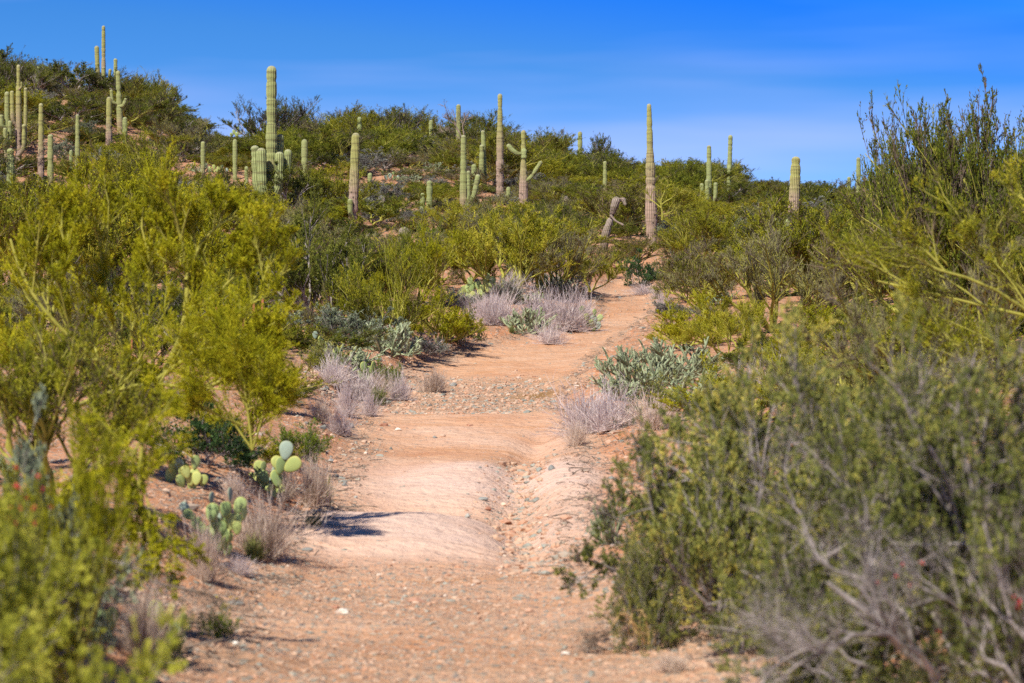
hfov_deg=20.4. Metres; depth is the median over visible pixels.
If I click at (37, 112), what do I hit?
bush
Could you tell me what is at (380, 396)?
grass tuft
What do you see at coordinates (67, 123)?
palo verde
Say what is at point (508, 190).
saguaro
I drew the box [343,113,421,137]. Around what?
palo verde
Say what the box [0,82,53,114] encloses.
palo verde
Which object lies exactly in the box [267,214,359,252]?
bush
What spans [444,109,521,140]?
palo verde
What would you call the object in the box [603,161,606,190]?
saguaro
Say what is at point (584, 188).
palo verde
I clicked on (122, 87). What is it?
palo verde
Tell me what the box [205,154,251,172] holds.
shrub
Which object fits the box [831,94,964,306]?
palo verde
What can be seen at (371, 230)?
shrub
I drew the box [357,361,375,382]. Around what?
prickly pear
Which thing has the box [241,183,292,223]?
palo verde
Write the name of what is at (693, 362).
cholla
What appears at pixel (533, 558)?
gravel
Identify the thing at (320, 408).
grass tuft
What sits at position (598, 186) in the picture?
shrub
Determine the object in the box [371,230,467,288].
bare shrub
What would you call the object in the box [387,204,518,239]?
bare shrub
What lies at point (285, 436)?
bush
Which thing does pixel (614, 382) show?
cholla
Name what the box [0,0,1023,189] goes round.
sky
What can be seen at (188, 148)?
shrub
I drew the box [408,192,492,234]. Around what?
palo verde
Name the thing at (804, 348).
palo verde
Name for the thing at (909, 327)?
palo verde
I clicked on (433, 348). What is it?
bursage
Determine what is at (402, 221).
shrub
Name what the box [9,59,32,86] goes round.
palo verde
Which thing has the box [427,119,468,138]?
palo verde
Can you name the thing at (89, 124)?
brittlebush
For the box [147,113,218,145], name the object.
bare shrub
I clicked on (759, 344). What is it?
palo verde
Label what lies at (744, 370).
grass tuft
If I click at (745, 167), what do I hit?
palo verde
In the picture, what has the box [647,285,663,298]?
grass tuft
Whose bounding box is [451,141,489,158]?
shrub
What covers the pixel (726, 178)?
bare shrub
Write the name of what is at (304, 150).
saguaro
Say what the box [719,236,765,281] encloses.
palo verde
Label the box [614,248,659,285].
bush
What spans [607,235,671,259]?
palo verde
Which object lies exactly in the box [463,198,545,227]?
palo verde
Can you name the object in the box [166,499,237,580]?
grass tuft
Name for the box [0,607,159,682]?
bush
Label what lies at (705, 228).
palo verde
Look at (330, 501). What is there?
grass tuft
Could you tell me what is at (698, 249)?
shrub
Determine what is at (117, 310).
palo verde
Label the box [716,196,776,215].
shrub
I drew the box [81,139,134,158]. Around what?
palo verde
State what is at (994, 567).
creosote bush
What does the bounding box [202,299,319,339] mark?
palo verde
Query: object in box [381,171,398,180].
prickly pear
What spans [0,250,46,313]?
palo verde
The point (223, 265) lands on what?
palo verde
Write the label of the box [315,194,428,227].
palo verde
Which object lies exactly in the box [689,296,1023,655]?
creosote bush
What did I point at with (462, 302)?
grass tuft
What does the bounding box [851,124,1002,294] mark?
palo verde
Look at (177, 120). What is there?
palo verde
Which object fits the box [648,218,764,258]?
palo verde
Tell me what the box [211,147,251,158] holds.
shrub
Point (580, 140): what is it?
saguaro
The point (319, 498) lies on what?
grass tuft
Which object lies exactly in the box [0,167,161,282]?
palo verde
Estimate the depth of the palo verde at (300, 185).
88.54 m
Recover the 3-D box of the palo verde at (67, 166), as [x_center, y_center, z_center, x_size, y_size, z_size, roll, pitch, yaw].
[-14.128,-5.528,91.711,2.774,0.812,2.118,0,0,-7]
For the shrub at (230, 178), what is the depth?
98.83 m
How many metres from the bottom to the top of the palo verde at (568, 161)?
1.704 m
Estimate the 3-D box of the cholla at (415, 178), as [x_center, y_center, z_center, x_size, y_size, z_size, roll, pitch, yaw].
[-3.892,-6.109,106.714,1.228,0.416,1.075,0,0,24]
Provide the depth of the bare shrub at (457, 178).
106.33 m
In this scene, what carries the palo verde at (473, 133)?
on the ground
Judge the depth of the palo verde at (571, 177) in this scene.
111.33 m
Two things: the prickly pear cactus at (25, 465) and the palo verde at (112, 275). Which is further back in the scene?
the palo verde at (112, 275)
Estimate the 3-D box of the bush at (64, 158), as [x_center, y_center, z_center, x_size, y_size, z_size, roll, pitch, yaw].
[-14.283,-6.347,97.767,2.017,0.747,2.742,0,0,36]
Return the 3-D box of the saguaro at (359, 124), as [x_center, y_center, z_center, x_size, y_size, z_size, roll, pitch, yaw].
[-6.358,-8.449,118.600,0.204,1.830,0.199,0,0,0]
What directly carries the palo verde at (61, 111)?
on the ground
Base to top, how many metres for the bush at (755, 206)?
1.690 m
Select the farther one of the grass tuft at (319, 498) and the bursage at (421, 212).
the bursage at (421, 212)
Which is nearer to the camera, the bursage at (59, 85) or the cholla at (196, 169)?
the cholla at (196, 169)
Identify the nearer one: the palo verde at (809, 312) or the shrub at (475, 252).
the palo verde at (809, 312)
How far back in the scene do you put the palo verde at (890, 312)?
59.26 m
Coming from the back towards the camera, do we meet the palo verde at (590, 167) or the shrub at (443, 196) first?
the palo verde at (590, 167)
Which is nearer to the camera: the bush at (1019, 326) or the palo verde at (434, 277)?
the bush at (1019, 326)
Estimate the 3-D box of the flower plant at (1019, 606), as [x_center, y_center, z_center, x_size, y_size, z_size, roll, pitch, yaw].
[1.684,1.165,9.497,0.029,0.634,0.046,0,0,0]
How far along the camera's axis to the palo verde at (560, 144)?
124.84 m
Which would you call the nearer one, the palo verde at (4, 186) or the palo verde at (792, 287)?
the palo verde at (792, 287)
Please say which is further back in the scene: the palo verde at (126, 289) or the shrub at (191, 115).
the shrub at (191, 115)
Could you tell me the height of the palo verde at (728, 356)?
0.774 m
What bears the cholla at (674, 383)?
on the ground
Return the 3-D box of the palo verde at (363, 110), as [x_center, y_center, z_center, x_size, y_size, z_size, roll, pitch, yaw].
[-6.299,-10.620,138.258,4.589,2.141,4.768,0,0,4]
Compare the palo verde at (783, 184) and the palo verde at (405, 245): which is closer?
the palo verde at (405, 245)
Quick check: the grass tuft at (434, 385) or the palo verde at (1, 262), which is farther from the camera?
the palo verde at (1, 262)
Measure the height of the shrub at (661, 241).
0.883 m
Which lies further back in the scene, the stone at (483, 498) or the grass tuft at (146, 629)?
the stone at (483, 498)
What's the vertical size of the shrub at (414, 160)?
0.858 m
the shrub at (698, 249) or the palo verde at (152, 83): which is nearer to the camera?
the shrub at (698, 249)
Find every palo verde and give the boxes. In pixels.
[0,43,25,65]
[0,45,38,88]
[0,75,28,110]
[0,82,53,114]
[0,108,90,146]
[0,132,38,155]
[0,139,307,460]
[0,153,47,182]
[0,163,23,191]
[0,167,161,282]
[0,182,19,208]
[0,194,101,283]
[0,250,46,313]
[0,251,108,314]
[0,284,23,305]
[0,297,49,326]
[0,301,173,512]
[0,316,134,383]
[0,359,136,682]
[2,58,61,89]
[3,171,64,207]
[3,176,70,194]
[3,316,114,352]
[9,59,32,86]
[21,62,77,83]
[28,93,113,125]
[33,58,134,96]
[33,95,103,110]
[35,158,101,181]
[47,497,148,579]
[51,387,211,600]
[53,87,176,129]
[60,127,281,278]
[63,89,135,104]
[63,110,208,191]
[65,147,163,183]
[65,309,208,366]
[71,222,200,285]
[71,262,154,318]
[74,274,152,339]
[80,140,132,156]
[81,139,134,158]
[81,261,165,316]
[91,74,151,94]
[93,65,149,98]
[103,89,128,98]
[114,65,182,105]
[115,97,191,129]
[123,78,171,96]
[125,69,181,103]
[126,92,187,130]
[127,280,209,343]
[127,284,178,329]
[141,178,295,234]
[142,277,307,450]
[148,302,300,371]
[152,117,225,135]
[157,269,284,321]
[163,192,305,288]
[171,386,287,447]
[174,102,199,112]
[176,241,283,287]
[195,231,328,281]
[197,168,252,193]
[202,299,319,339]
[206,222,234,245]
[211,264,273,305]
[214,132,317,159]
[217,94,321,137]
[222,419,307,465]
[233,160,343,207]
[236,190,290,224]
[237,125,306,146]
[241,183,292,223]
[241,310,290,329]
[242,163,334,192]
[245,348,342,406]
[252,121,349,163]
[252,182,390,325]
[258,230,350,312]
[263,112,340,134]
[272,192,365,232]
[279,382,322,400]
[287,126,374,167]
[291,232,430,292]
[296,165,381,218]
[298,110,371,144]
[307,223,447,343]
[308,222,419,281]
[310,270,383,315]
[314,107,416,141]
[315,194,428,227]
[316,128,408,158]
[324,105,385,128]
[334,299,428,328]
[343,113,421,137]
[344,101,430,132]
[344,229,402,246]
[347,129,413,161]
[359,124,436,163]
[363,179,454,195]
[364,117,418,132]
[367,103,433,132]
[369,206,467,303]
[376,281,488,345]
[398,105,442,134]
[408,129,476,152]
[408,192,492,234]
[410,305,468,338]
[416,107,468,132]
[422,138,487,171]
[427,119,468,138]
[429,126,566,181]
[430,129,494,144]
[434,234,516,283]
[440,196,579,288]
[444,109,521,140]
[459,137,528,153]
[461,115,520,143]
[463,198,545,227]
[466,127,585,158]
[489,211,612,248]
[492,198,591,217]
[493,147,573,180]
[508,206,612,298]
[512,133,575,155]
[512,185,578,202]
[517,195,607,211]
[522,196,602,248]
[525,127,568,153]
[528,146,593,181]
[541,167,609,184]
[541,180,681,215]
[551,182,610,201]
[553,167,637,183]
[564,177,695,234]
[568,247,626,291]
[574,153,637,184]
[576,150,619,162]
[580,149,608,157]
[580,159,641,170]
[582,130,623,160]
[591,174,710,214]
[592,242,645,269]
[600,164,749,193]
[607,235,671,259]
[608,182,712,230]
[628,158,684,176]
[636,159,719,198]
[639,160,721,182]
[641,286,753,349]
[643,157,716,178]
[647,348,836,422]
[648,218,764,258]
[649,245,742,308]
[653,201,739,266]
[665,195,723,232]
[665,285,778,356]
[667,158,742,182]
[679,157,759,174]
[682,179,787,205]
[688,160,745,177]
[689,296,767,334]
[702,198,763,219]
[711,331,780,374]
[712,184,773,198]
[712,186,730,197]
[714,185,789,205]
[714,237,814,295]
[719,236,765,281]
[719,334,829,363]
[721,169,756,183]
[724,179,809,197]
[724,180,820,193]
[728,308,905,429]
[731,187,893,316]
[738,178,782,185]
[749,324,827,374]
[752,299,857,361]
[760,258,872,306]
[772,179,834,201]
[781,211,831,229]
[784,208,846,239]
[799,204,1023,425]
[801,171,986,323]
[810,147,1023,426]
[813,189,864,210]
[813,290,894,347]
[814,197,898,305]
[817,187,865,204]
[821,201,875,226]
[822,365,886,417]
[823,300,895,321]
[825,181,872,193]
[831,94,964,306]
[831,195,859,230]
[831,294,1023,422]
[835,174,966,209]
[851,64,1023,338]
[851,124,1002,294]
[851,298,987,376]
[877,118,1023,329]
[955,119,1023,300]
[998,298,1023,342]
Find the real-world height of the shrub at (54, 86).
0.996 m
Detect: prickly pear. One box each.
[82,606,117,642]
[148,600,187,635]
[157,447,207,488]
[179,487,246,555]
[209,164,227,172]
[230,126,241,136]
[248,441,301,497]
[312,331,339,356]
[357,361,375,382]
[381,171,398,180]
[458,273,495,297]
[580,306,602,330]
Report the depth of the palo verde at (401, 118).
129.15 m
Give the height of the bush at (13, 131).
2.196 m
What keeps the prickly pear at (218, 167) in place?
on the ground
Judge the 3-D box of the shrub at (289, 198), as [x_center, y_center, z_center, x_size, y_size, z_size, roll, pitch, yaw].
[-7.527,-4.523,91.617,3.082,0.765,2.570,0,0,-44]
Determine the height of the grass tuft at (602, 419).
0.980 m
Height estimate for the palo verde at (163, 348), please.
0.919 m
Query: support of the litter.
on the ground
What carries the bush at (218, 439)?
on the ground
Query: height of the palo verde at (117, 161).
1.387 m
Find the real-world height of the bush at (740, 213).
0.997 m
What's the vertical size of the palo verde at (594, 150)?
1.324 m
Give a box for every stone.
[227,601,243,605]
[301,547,312,551]
[334,608,347,612]
[407,597,425,602]
[435,577,444,582]
[473,579,480,583]
[478,497,487,501]
[499,519,511,523]
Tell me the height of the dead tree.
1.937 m
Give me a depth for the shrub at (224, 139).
118.27 m
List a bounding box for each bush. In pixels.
[0,119,37,147]
[0,483,194,682]
[0,487,147,682]
[0,500,67,682]
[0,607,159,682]
[6,56,38,67]
[28,105,54,118]
[58,147,127,162]
[127,137,185,155]
[135,401,265,467]
[145,117,177,135]
[156,367,213,411]
[166,115,206,137]
[185,133,236,155]
[195,602,243,638]
[266,417,339,463]
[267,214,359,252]
[297,431,327,462]
[299,334,349,370]
[363,145,407,168]
[367,357,405,387]
[375,165,454,179]
[386,129,427,155]
[415,216,452,242]
[417,198,446,209]
[435,302,487,345]
[458,196,506,213]
[458,208,590,264]
[535,148,567,160]
[552,388,831,639]
[564,148,616,171]
[608,509,697,656]
[610,298,975,633]
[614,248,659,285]
[621,364,710,421]
[641,317,830,653]
[652,248,702,285]
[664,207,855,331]
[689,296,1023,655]
[713,216,771,250]
[713,290,1023,682]
[720,203,765,224]
[723,195,796,229]
[724,549,978,682]
[792,333,852,392]
[797,298,860,345]
[890,274,1017,344]
[923,424,1023,682]
[952,317,1023,370]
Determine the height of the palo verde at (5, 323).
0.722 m
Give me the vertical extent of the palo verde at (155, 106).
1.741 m
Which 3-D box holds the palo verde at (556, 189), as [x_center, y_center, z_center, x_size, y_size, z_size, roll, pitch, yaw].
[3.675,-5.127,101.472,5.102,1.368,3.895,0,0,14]
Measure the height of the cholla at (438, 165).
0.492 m
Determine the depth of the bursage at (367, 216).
89.50 m
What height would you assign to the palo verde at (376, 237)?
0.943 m
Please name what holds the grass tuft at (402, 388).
on the ground
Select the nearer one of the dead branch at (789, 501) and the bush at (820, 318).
the dead branch at (789, 501)
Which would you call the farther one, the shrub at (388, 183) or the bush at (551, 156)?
the bush at (551, 156)
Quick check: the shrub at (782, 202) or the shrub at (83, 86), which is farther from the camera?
the shrub at (83, 86)
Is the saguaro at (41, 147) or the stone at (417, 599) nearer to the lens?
the stone at (417, 599)
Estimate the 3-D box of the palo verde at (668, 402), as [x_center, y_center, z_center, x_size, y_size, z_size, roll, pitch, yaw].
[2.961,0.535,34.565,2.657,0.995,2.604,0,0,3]
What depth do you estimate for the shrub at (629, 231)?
89.90 m
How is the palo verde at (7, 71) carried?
on the ground
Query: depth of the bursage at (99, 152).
95.22 m
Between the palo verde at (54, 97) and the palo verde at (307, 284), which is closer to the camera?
the palo verde at (307, 284)
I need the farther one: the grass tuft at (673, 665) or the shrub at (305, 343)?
the shrub at (305, 343)
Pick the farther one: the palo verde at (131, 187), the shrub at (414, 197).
the shrub at (414, 197)
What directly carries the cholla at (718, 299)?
on the ground
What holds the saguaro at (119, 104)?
on the ground
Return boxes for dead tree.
[436,101,473,140]
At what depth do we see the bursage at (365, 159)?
108.82 m
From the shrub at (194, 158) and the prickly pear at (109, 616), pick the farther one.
the shrub at (194, 158)
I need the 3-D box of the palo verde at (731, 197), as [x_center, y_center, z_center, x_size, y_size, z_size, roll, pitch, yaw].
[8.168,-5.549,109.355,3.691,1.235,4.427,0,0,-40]
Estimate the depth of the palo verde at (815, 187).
113.91 m
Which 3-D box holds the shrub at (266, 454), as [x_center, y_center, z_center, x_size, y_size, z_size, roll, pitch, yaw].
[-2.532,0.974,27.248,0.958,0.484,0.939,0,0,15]
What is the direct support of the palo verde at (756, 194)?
on the ground
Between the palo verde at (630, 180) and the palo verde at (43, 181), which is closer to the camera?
the palo verde at (43, 181)
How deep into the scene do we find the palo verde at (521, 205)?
93.29 m
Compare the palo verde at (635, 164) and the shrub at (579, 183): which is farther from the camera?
the palo verde at (635, 164)
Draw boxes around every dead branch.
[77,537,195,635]
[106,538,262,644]
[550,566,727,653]
[581,584,666,651]
[701,568,878,682]
[703,326,1005,560]
[727,484,1018,682]
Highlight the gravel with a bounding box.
[53,260,1017,682]
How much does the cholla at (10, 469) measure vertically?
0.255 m
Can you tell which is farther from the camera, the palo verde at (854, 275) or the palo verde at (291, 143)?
the palo verde at (291, 143)
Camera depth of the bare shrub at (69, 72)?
136.24 m
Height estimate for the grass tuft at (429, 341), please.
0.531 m
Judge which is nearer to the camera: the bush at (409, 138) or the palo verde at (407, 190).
the palo verde at (407, 190)
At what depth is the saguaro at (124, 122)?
109.13 m
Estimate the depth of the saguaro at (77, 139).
90.75 m
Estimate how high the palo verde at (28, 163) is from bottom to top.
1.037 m
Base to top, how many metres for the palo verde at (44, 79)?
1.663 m
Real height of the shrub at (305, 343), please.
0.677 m
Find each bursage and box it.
[0,171,6,183]
[27,84,57,96]
[30,90,57,104]
[45,81,65,90]
[73,145,123,165]
[177,180,202,192]
[290,188,383,209]
[334,146,406,174]
[361,177,418,206]
[361,205,403,223]
[392,327,451,355]
[394,208,423,219]
[400,207,434,219]
[423,175,450,185]
[424,286,480,306]
[449,156,518,179]
[473,278,527,302]
[484,189,513,201]
[485,174,529,190]
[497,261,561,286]
[500,196,518,212]
[510,173,547,187]
[528,272,603,300]
[643,298,700,317]
[784,196,839,210]
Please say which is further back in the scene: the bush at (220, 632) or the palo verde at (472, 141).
the palo verde at (472, 141)
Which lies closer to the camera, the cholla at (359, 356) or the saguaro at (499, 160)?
the cholla at (359, 356)
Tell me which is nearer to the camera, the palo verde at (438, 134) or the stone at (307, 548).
the stone at (307, 548)
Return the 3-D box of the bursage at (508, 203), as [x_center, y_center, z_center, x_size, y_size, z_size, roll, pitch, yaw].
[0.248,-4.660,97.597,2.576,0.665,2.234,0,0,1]
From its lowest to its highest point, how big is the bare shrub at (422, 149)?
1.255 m
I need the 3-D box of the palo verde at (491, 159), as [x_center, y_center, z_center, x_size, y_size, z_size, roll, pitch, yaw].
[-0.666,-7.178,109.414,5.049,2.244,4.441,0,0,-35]
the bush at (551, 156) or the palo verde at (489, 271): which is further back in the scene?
the bush at (551, 156)
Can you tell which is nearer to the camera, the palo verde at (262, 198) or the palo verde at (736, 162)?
the palo verde at (262, 198)
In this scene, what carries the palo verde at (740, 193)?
on the ground
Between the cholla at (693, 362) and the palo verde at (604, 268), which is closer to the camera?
the cholla at (693, 362)
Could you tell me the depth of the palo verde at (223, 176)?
90.48 m
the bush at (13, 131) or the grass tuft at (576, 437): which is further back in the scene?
the bush at (13, 131)
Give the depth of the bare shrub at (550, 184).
103.97 m
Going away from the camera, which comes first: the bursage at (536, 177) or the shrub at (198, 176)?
the shrub at (198, 176)
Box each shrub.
[0,97,37,126]
[0,132,15,157]
[0,281,109,340]
[1,153,65,174]
[7,272,105,325]
[22,172,57,186]
[23,79,60,93]
[23,111,45,127]
[31,58,91,86]
[44,158,74,172]
[45,82,81,99]
[48,124,129,148]
[63,87,102,102]
[66,83,87,90]
[82,89,106,97]
[87,132,139,143]
[94,140,158,155]
[114,94,155,103]
[133,130,197,148]
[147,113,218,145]
[151,152,191,172]
[154,137,214,161]
[173,113,196,121]
[174,105,198,116]
[175,173,200,183]
[182,150,215,162]
[182,170,242,231]
[189,175,234,187]
[192,172,211,180]
[196,136,247,145]
[197,153,251,165]
[199,128,230,137]
[202,135,250,140]
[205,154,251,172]
[206,154,251,170]
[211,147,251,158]
[215,227,236,240]
[242,189,344,240]
[256,192,304,228]
[266,149,321,175]
[273,295,334,338]
[277,192,305,209]
[292,148,349,170]
[293,229,391,250]
[300,116,395,132]
[316,156,366,178]
[317,221,394,245]
[319,215,381,237]
[333,177,385,192]
[341,223,444,263]
[359,179,394,193]
[367,197,398,210]
[368,186,424,207]
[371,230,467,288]
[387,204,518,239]
[387,214,432,233]
[389,148,430,168]
[391,180,423,186]
[402,154,445,166]
[404,180,479,197]
[406,137,467,160]
[408,182,459,201]
[420,165,458,179]
[422,199,477,214]
[424,162,514,186]
[437,233,524,264]
[447,180,495,193]
[448,194,497,220]
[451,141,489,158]
[458,213,519,234]
[470,187,518,209]
[504,178,573,197]
[510,169,570,200]
[516,127,570,144]
[520,190,593,225]
[532,174,598,188]
[536,156,596,176]
[544,180,594,193]
[575,214,645,238]
[578,183,610,193]
[581,175,622,190]
[608,171,670,190]
[614,207,682,235]
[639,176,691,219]
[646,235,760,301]
[647,227,729,246]
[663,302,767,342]
[714,168,747,183]
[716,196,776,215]
[735,192,810,213]
[745,175,760,185]
[749,178,789,192]
[765,281,796,293]
[781,199,853,215]
[782,185,838,204]
[800,189,820,202]
[838,178,876,192]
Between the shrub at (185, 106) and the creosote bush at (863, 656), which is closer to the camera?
the creosote bush at (863, 656)
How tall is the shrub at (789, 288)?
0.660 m
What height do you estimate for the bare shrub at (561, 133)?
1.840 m
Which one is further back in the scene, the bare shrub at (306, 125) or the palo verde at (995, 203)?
the bare shrub at (306, 125)
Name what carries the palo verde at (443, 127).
on the ground
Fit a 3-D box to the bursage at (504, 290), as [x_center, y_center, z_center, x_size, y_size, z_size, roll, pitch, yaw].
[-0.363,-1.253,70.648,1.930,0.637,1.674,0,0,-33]
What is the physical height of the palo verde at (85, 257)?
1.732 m
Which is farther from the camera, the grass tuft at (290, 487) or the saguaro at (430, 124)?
the saguaro at (430, 124)
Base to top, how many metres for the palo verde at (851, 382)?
1.440 m
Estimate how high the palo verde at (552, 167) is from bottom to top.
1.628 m
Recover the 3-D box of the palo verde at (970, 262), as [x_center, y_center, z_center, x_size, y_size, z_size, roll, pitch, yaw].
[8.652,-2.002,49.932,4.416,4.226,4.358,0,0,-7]
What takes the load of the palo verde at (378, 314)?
on the ground
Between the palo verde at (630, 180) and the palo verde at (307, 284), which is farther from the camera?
the palo verde at (630, 180)
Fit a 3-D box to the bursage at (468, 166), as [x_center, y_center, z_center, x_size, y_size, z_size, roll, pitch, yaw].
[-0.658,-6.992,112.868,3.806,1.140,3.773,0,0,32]
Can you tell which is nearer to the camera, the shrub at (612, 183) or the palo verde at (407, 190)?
the palo verde at (407, 190)
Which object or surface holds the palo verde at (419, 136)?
on the ground
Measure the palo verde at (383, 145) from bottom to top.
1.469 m
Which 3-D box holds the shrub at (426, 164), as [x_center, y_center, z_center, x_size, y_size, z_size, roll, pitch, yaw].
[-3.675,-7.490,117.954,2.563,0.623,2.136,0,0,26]
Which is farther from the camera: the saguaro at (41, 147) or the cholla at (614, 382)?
the saguaro at (41, 147)
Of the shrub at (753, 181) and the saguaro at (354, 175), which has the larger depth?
the shrub at (753, 181)
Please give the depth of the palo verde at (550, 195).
101.26 m
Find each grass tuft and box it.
[105,562,195,672]
[158,605,185,660]
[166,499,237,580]
[215,463,256,506]
[216,474,357,563]
[219,548,265,575]
[235,524,269,559]
[266,467,315,499]
[290,441,343,507]
[302,511,330,524]
[304,393,345,422]
[313,343,375,391]
[319,463,333,504]
[320,402,366,437]
[327,376,369,417]
[335,360,398,403]
[356,383,389,417]
[363,381,396,404]
[369,362,401,397]
[385,361,418,401]
[396,330,452,352]
[412,365,455,392]
[447,289,481,308]
[454,280,524,315]
[459,289,522,326]
[465,291,490,317]
[481,266,541,297]
[500,276,580,329]
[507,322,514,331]
[518,313,582,345]
[531,367,621,438]
[537,282,599,331]
[545,412,593,447]
[546,278,610,333]
[563,284,608,321]
[565,366,650,433]
[607,385,684,432]
[619,278,658,295]
[627,648,702,673]
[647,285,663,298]
[649,291,672,309]
[728,354,760,394]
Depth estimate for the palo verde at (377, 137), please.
115.63 m
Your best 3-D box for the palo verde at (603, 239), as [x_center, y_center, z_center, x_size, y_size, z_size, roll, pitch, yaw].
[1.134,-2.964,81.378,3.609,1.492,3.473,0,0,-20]
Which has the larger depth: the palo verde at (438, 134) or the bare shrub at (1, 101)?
the palo verde at (438, 134)
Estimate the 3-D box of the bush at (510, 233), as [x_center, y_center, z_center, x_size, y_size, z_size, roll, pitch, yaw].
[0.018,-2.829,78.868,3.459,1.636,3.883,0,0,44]
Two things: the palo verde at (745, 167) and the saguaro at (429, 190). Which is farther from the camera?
the palo verde at (745, 167)
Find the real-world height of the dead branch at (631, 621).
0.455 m
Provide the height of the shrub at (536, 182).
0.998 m
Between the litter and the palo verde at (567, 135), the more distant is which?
the palo verde at (567, 135)
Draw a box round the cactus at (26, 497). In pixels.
[7,465,52,682]
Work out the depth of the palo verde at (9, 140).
87.60 m
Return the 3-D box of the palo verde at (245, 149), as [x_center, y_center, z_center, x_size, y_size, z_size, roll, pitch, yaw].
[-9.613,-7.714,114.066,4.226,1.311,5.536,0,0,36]
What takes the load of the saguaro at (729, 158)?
on the ground
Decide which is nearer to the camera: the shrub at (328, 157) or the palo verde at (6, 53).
the shrub at (328, 157)
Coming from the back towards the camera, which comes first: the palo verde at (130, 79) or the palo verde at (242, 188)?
the palo verde at (130, 79)
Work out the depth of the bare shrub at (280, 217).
79.32 m
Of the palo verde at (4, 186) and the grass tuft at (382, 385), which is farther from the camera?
the palo verde at (4, 186)
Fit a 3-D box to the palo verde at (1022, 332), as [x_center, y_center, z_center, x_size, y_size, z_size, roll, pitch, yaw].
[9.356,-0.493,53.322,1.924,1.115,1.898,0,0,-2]
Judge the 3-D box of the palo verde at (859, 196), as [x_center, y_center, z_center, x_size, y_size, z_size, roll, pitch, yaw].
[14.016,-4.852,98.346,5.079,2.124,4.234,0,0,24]
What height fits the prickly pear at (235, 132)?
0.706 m
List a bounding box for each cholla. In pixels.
[0,453,56,481]
[187,163,211,172]
[330,343,388,371]
[364,318,423,356]
[395,174,422,182]
[422,161,448,171]
[499,305,561,334]
[504,292,544,304]
[542,279,577,299]
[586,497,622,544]
[588,371,652,400]
[594,343,696,393]
[630,336,730,380]
[662,364,736,403]
[705,289,740,304]
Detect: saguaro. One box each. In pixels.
[0,92,11,168]
[6,148,14,184]
[10,65,27,170]
[38,103,43,192]
[47,134,53,189]
[69,150,72,167]
[75,114,79,178]
[94,26,111,89]
[106,97,111,145]
[110,71,126,134]
[114,58,116,74]
[122,117,127,144]
[201,141,204,174]
[233,139,236,179]
[244,166,248,182]
[251,66,291,210]
[301,139,307,172]
[348,133,359,227]
[357,117,361,132]
[420,193,424,209]
[426,180,432,206]
[429,120,432,134]
[456,104,460,141]
[460,135,479,211]
[471,164,476,183]
[479,130,486,185]
[496,94,503,195]
[506,187,510,203]
[507,130,541,208]
[535,274,548,296]
[578,131,581,152]
[599,197,626,250]
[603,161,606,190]
[645,104,656,248]
[700,145,717,203]
[727,135,732,190]
[788,156,800,212]
[847,177,850,188]
[856,157,860,192]
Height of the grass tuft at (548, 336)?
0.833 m
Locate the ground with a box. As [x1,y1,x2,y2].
[0,93,1023,682]
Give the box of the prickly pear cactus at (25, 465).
[0,383,142,653]
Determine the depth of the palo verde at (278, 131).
114.84 m
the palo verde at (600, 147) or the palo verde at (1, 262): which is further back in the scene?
the palo verde at (600, 147)
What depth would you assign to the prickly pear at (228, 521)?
20.12 m
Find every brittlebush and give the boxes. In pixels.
[43,475,103,631]
[44,138,87,157]
[61,119,100,134]
[268,299,310,334]
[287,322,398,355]
[313,301,409,349]
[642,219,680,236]
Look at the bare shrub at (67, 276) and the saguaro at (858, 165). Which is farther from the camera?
the saguaro at (858, 165)
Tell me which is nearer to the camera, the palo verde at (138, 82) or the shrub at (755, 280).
the shrub at (755, 280)
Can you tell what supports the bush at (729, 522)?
on the ground
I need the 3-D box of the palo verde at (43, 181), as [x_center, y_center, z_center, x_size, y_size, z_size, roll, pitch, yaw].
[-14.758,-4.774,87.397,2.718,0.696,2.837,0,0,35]
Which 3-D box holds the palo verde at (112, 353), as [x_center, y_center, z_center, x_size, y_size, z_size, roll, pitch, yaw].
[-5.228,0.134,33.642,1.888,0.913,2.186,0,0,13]
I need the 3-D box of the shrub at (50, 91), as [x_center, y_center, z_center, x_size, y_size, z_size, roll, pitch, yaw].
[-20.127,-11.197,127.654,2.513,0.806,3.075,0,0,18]
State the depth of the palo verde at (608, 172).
115.91 m
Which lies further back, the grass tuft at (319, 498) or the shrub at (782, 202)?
the shrub at (782, 202)
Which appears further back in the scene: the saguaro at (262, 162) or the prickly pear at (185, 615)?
the saguaro at (262, 162)
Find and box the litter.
[108,292,837,669]
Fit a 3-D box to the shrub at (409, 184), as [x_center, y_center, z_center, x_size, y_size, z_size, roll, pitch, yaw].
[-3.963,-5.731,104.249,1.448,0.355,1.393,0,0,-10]
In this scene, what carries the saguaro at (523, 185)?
on the ground
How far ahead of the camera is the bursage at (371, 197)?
91.58 m
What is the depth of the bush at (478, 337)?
58.72 m
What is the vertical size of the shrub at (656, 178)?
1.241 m
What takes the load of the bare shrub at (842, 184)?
on the ground
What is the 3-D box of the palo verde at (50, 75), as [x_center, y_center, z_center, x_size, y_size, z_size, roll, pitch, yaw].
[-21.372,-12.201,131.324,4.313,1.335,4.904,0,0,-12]
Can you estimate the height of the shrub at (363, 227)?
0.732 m
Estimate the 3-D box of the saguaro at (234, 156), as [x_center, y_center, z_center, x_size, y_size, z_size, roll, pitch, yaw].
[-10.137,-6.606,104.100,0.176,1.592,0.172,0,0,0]
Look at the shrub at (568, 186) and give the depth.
106.58 m
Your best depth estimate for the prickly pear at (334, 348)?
50.19 m

